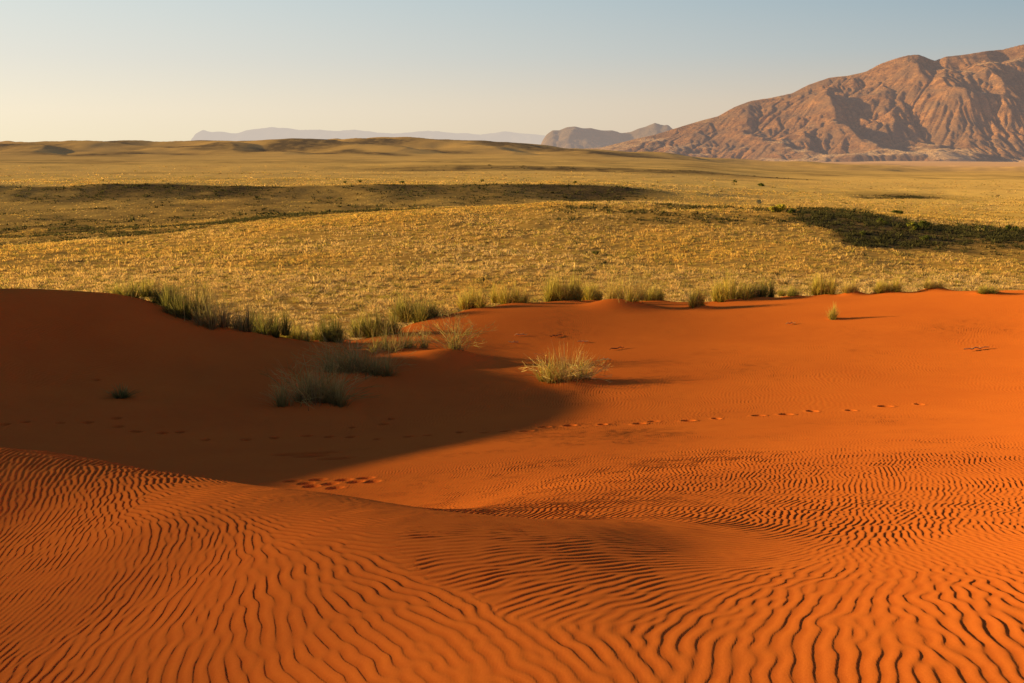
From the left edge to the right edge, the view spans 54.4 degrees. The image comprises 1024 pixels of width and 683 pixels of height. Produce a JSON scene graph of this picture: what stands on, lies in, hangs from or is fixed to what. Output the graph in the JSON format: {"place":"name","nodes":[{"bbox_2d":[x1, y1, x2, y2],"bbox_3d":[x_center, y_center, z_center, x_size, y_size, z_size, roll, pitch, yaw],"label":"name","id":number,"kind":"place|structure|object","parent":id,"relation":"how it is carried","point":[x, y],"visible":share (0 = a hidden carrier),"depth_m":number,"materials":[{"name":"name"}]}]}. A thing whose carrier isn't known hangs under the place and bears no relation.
{"place":"outdoors","nodes":[
{"label":"outdoors","id":0,"kind":"place"},
{"bbox_2d":[191,127,544,144],"bbox_3d":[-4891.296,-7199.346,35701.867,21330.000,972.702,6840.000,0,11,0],"label":"faint mountain range","id":1,"kind":"structure","parent":0,"point":[268,133],"depth_m":35137.66,"materials":[{"name":"grey stone"}]},
{"bbox_2d":[0,287,1023,682],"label":"sand dune","id":2,"kind":"structure","parent":0,"point":[756,489],"depth_m":7.79,"materials":[{"name":"orange sand"}]},
{"bbox_2d":[102,384,143,398],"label":"grass bush","id":3,"kind":"object","parent":2,"relation":"on","point":[122,394],"visible":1,"depth_m":24.53,"materials":[{"name":"green plant"}]},
{"bbox_2d":[104,269,161,297],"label":"grass bush","id":4,"kind":"object","parent":2,"relation":"on","point":[141,292],"visible":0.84,"depth_m":33.09,"materials":[{"name":"yellow plant"}]},
{"bbox_2d":[143,273,187,305],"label":"grass bush","id":5,"kind":"object","parent":2,"relation":"on","point":[157,297],"visible":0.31,"depth_m":33.26,"materials":[{"name":"plant"}]},
{"bbox_2d":[155,262,213,320],"bbox_3d":[-10.623,-1.727,32.440,2.130,1.984,1.786,0,11,0],"label":"grass bush","id":6,"kind":"object","parent":2,"relation":"on","point":[176,309],"visible":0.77,"depth_m":32.39,"materials":[{"name":"plant"}]},
{"bbox_2d":[182,269,244,329],"bbox_3d":[-9.706,-1.400,32.213,2.633,1.948,1.764,-5,12,-23],"label":"grass bush","id":7,"kind":"object","parent":2,"relation":"on","point":[211,321],"visible":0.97,"depth_m":32.15,"materials":[{"name":"plant"}]},
{"bbox_2d":[219,291,269,332],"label":"grass bush","id":8,"kind":"object","parent":2,"relation":"on","point":[247,325],"visible":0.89,"depth_m":32.94,"materials":[{"name":"plant"}]},
{"bbox_2d":[247,290,297,337],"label":"grass bush","id":9,"kind":"object","parent":2,"relation":"on","point":[263,328],"visible":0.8,"depth_m":33.96,"materials":[{"name":"plant"}]},
{"bbox_2d":[279,312,324,341],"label":"grass bush","id":10,"kind":"object","parent":2,"relation":"on","point":[298,334],"visible":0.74,"depth_m":34.71,"materials":[{"name":"plant"}]},
{"bbox_2d":[259,348,382,410],"bbox_3d":[-4.823,0.713,24.480,2.983,1.681,2.831,9,14,38],"label":"grass bush","id":11,"kind":"object","parent":2,"relation":"on","point":[309,393],"visible":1,"depth_m":24.42,"materials":[{"name":"green plant"}]},
{"bbox_2d":[312,312,352,342],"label":"grass bush","id":12,"kind":"object","parent":2,"relation":"on","point":[333,331],"visible":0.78,"depth_m":35.21,"materials":[{"name":"plant"}]},
{"bbox_2d":[285,316,414,378],"bbox_3d":[-4.590,0.098,28.583,4.129,1.618,3.041,0,11,0],"label":"grass bush","id":13,"kind":"object","parent":2,"relation":"on","point":[360,367],"visible":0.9,"depth_m":28.41,"materials":[{"name":"green plant"}]},
{"bbox_2d":[345,306,408,338],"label":"grass bush","id":14,"kind":"object","parent":2,"relation":"on","point":[376,325],"visible":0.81,"depth_m":36.74,"materials":[{"name":"plant"}]},
{"bbox_2d":[365,319,442,352],"bbox_3d":[-3.531,-0.290,31.384,2.720,1.135,2.136,4,12,19],"label":"grass bush","id":15,"kind":"object","parent":2,"relation":"on","point":[410,344],"visible":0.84,"depth_m":31.38,"materials":[{"name":"plant"}]},
{"bbox_2d":[383,288,451,322],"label":"grass bush","id":16,"kind":"object","parent":2,"relation":"on","point":[412,314],"visible":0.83,"depth_m":39.99,"materials":[{"name":"plant"}]},
{"bbox_2d":[415,310,496,350],"bbox_3d":[-1.744,-0.349,30.451,2.337,1.272,2.570,7,13,33],"label":"grass bush","id":17,"kind":"object","parent":2,"relation":"on","point":[456,346],"visible":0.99,"depth_m":30.50,"materials":[{"name":"plant"}]},
{"bbox_2d":[452,283,492,309],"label":"grass bush","id":18,"kind":"object","parent":2,"relation":"on","point":[467,302],"visible":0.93,"depth_m":40.84,"materials":[{"name":"plant"}]},
{"bbox_2d":[487,276,531,303],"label":"grass bush","id":19,"kind":"object","parent":2,"relation":"on","point":[503,298],"visible":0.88,"depth_m":41.73,"materials":[{"name":"plant"}]},
{"bbox_2d":[537,267,588,301],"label":"grass bush","id":20,"kind":"object","parent":2,"relation":"on","point":[557,293],"visible":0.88,"depth_m":42.68,"materials":[{"name":"plant"}]},
{"bbox_2d":[521,340,611,384],"bbox_3d":[1.379,0.510,26.617,2.726,1.234,2.474,0,11,0],"label":"grass bush","id":21,"kind":"object","parent":2,"relation":"on","point":[562,376],"visible":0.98,"depth_m":26.75,"materials":[{"name":"plant"}]},
{"bbox_2d":[579,277,607,299],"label":"grass bush","id":22,"kind":"object","parent":2,"relation":"on","point":[590,294],"visible":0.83,"depth_m":43.70,"materials":[{"name":"plant"}]},
{"bbox_2d":[597,258,652,302],"bbox_3d":[4.586,-2.645,40.538,2.596,2.007,2.556,8,14,37],"label":"grass bush","id":23,"kind":"object","parent":2,"relation":"on","point":[625,293],"visible":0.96,"depth_m":40.66,"materials":[{"name":"yellow plant"}]},
{"bbox_2d":[638,280,669,300],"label":"grass bush","id":24,"kind":"object","parent":2,"relation":"on","point":[651,295],"visible":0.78,"depth_m":44.54,"materials":[{"name":"plant"}]},
{"bbox_2d":[684,283,710,307],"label":"grass bush","id":25,"kind":"object","parent":2,"relation":"on","point":[695,300],"visible":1,"depth_m":40.28,"materials":[{"name":"plant"}]},
{"bbox_2d":[706,265,758,301],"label":"grass bush","id":26,"kind":"object","parent":2,"relation":"on","point":[723,294],"visible":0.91,"depth_m":41.99,"materials":[{"name":"yellow plant"}]},
{"bbox_2d":[732,275,781,297],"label":"grass bush","id":27,"kind":"object","parent":2,"relation":"on","point":[765,292],"visible":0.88,"depth_m":42.34,"materials":[{"name":"plant"}]},
{"bbox_2d":[776,284,804,296],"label":"grass bush","id":28,"kind":"object","parent":2,"relation":"on","point":[791,291],"visible":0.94,"depth_m":43.00,"materials":[{"name":"plant"}]},
{"bbox_2d":[805,269,839,294],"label":"grass bush","id":29,"kind":"object","parent":2,"relation":"on","point":[828,288],"visible":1,"depth_m":41.71,"materials":[{"name":"yellow plant"}]},
{"bbox_2d":[826,302,840,319],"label":"grass bush","id":30,"kind":"object","parent":2,"relation":"on","point":[833,315],"visible":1,"depth_m":36.00,"materials":[{"name":"plant"}]},
{"bbox_2d":[836,277,862,292],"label":"grass bush","id":31,"kind":"object","parent":2,"relation":"on","point":[850,288],"visible":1,"depth_m":41.09,"materials":[{"name":"plant"}]},
{"bbox_2d":[867,273,908,292],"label":"grass bush","id":32,"kind":"object","parent":2,"relation":"on","point":[884,287],"visible":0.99,"depth_m":40.82,"materials":[{"name":"yellow plant"}]},
{"bbox_2d":[916,276,947,288],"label":"grass bush","id":33,"kind":"object","parent":2,"relation":"on","point":[940,284],"visible":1,"depth_m":40.62,"materials":[{"name":"yellow plant"}]},
{"bbox_2d":[971,278,1004,293],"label":"grass bush","id":34,"kind":"object","parent":2,"relation":"on","point":[987,289],"visible":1,"depth_m":38.03,"materials":[{"name":"plant"}]},
{"bbox_2d":[0,137,1023,339],"bbox_3d":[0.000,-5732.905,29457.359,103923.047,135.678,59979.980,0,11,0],"label":"grass plain","id":35,"kind":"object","parent":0,"point":[420,157],"depth_m":352.18,"materials":[{"name":"yellow plant"}]},
{"bbox_2d":[0,164,1023,339],"bbox_3d":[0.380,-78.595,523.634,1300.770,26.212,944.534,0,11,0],"label":"grass cover","id":36,"kind":"object","parent":35,"relation":"on","point":[237,271],"depth_m":138.88,"materials":[{"name":"yellow plant"}]},
{"bbox_2d":[767,202,785,211],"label":"shrub","id":37,"kind":"object","parent":35,"relation":"on","point":[781,207],"visible":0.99,"depth_m":180.62,"materials":[{"name":"yellow plant"}]},
{"bbox_2d":[876,218,889,223],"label":"shrub","id":38,"kind":"object","parent":35,"relation":"on","point":[882,221],"visible":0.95,"depth_m":166.90,"materials":[{"name":"green plant"}]},
{"bbox_2d":[891,210,903,213],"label":"shrub","id":39,"kind":"object","parent":35,"relation":"on","point":[897,211],"visible":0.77,"depth_m":255.26,"materials":[{"name":"green plant"}]},
{"bbox_2d":[906,221,919,229],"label":"shrub","id":40,"kind":"object","parent":35,"relation":"on","point":[914,225],"visible":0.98,"depth_m":160.96,"materials":[{"name":"green plant"}]},
{"bbox_2d":[918,220,931,228],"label":"shrub","id":41,"kind":"object","parent":35,"relation":"on","point":[922,222],"visible":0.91,"depth_m":163.63,"materials":[{"name":"green plant"}]},
{"bbox_2d":[919,235,930,239],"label":"shrub","id":42,"kind":"object","parent":35,"relation":"on","point":[925,237],"visible":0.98,"depth_m":150.85,"materials":[{"name":"green plant"}]},
{"bbox_2d":[975,225,987,231],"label":"shrub","id":43,"kind":"object","parent":35,"relation":"on","point":[985,227],"visible":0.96,"depth_m":162.63,"materials":[{"name":"green plant"}]},
{"bbox_2d":[1005,225,1018,230],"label":"shrub","id":44,"kind":"object","parent":35,"relation":"on","point":[1008,227],"visible":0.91,"depth_m":165.60,"materials":[{"name":"green plant"}]},
{"bbox_2d":[0,0,1023,141],"label":"sky","id":45,"kind":"structure","parent":0,"point":[79,70],"materials":[{"name":"blue"}]},
{"bbox_2d":[541,123,671,148],"bbox_3d":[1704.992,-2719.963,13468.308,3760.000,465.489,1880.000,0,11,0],"label":"distant hill","id":46,"kind":"structure","parent":0,"point":[575,137],"depth_m":13294.73,"materials":[{"name":"stone"}]},
{"bbox_2d":[585,44,1023,161],"bbox_3d":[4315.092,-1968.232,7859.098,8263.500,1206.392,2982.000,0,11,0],"label":"red mountain","id":47,"kind":"structure","parent":0,"point":[967,107],"depth_m":7655.42,"materials":[{"name":"brown stone"}]}
]}

